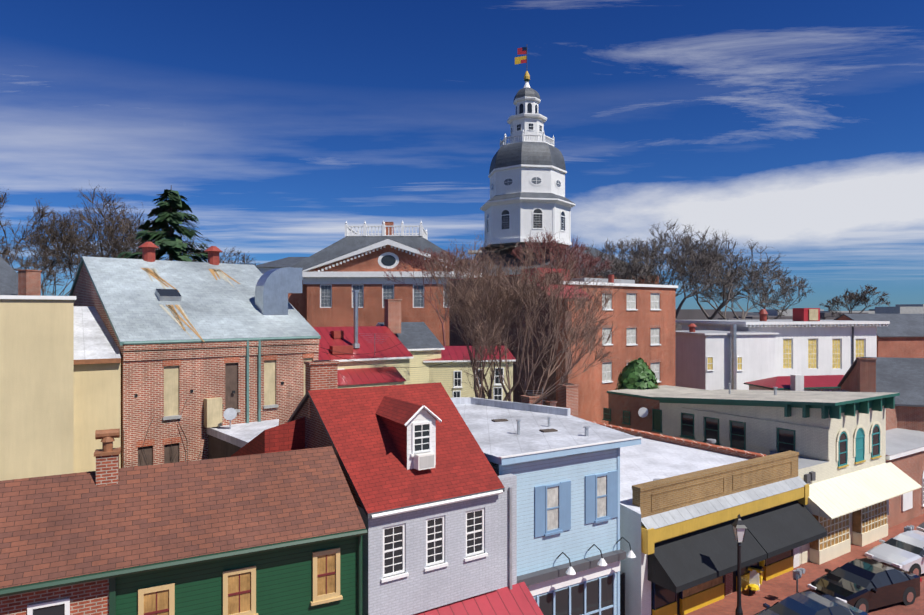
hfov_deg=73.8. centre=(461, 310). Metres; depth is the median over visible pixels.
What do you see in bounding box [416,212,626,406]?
bare tree
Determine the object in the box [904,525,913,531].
parking meter
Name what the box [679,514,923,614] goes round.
street
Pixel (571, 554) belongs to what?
blue building
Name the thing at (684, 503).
tan shop building
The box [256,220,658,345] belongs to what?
state house
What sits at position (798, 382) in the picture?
roof
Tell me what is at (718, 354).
white building
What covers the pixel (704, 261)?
bare trees
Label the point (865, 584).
black sedan car
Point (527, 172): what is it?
state house dome
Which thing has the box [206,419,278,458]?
shed
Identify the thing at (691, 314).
horizon band
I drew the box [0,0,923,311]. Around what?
sky
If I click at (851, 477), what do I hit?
cream building
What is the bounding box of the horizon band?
[675,304,923,330]
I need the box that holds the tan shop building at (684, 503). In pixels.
[587,420,826,614]
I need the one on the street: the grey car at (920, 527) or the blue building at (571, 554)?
the grey car at (920, 527)
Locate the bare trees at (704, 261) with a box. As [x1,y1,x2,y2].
[567,219,890,330]
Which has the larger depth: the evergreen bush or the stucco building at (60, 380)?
the evergreen bush
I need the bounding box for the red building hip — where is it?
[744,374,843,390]
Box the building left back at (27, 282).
[0,256,70,295]
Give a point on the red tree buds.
(575, 253)
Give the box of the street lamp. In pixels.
[731,514,746,614]
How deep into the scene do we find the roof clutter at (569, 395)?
31.04 m
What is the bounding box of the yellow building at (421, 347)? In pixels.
[313,290,515,401]
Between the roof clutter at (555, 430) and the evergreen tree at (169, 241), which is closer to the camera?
the roof clutter at (555, 430)
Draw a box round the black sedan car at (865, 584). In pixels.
[808,558,921,612]
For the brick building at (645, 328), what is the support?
on the ground
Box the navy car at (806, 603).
[754,591,868,614]
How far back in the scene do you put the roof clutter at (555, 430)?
24.68 m
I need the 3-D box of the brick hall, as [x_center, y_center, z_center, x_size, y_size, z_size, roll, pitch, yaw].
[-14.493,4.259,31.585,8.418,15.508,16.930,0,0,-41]
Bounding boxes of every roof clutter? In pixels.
[123,291,888,514]
[359,333,578,416]
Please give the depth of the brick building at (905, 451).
35.27 m
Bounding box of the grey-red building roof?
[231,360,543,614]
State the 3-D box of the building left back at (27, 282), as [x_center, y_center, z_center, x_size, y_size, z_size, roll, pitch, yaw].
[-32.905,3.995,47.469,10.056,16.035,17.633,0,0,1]
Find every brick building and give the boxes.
[449,268,677,423]
[886,428,923,527]
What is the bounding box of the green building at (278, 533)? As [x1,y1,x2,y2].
[0,428,367,614]
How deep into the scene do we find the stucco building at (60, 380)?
19.99 m
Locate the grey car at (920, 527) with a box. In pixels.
[916,522,923,531]
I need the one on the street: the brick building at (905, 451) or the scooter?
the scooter
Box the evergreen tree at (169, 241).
[117,185,211,262]
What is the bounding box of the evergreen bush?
[615,358,658,389]
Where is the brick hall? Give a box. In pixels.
[69,242,320,467]
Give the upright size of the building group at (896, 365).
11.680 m
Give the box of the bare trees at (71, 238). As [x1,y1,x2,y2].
[0,183,259,295]
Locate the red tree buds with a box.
[382,229,613,345]
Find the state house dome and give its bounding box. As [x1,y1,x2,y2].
[480,47,575,247]
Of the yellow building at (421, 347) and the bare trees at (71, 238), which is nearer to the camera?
the yellow building at (421, 347)
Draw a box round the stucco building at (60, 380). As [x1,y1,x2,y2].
[0,295,120,480]
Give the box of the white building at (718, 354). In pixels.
[675,308,889,389]
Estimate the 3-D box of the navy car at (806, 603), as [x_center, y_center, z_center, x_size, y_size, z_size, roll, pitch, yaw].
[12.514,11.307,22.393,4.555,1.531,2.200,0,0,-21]
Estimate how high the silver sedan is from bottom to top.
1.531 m
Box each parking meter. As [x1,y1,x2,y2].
[793,568,804,592]
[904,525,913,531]
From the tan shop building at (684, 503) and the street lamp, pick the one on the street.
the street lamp
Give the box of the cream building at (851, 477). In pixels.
[602,385,921,564]
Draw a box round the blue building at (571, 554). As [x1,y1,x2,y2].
[451,397,641,614]
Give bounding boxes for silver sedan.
[865,530,923,576]
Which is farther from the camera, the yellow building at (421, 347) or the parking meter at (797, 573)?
the yellow building at (421, 347)
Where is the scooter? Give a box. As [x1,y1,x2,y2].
[747,560,764,594]
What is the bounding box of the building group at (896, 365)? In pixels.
[834,314,923,431]
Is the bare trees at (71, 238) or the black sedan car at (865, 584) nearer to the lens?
the black sedan car at (865, 584)

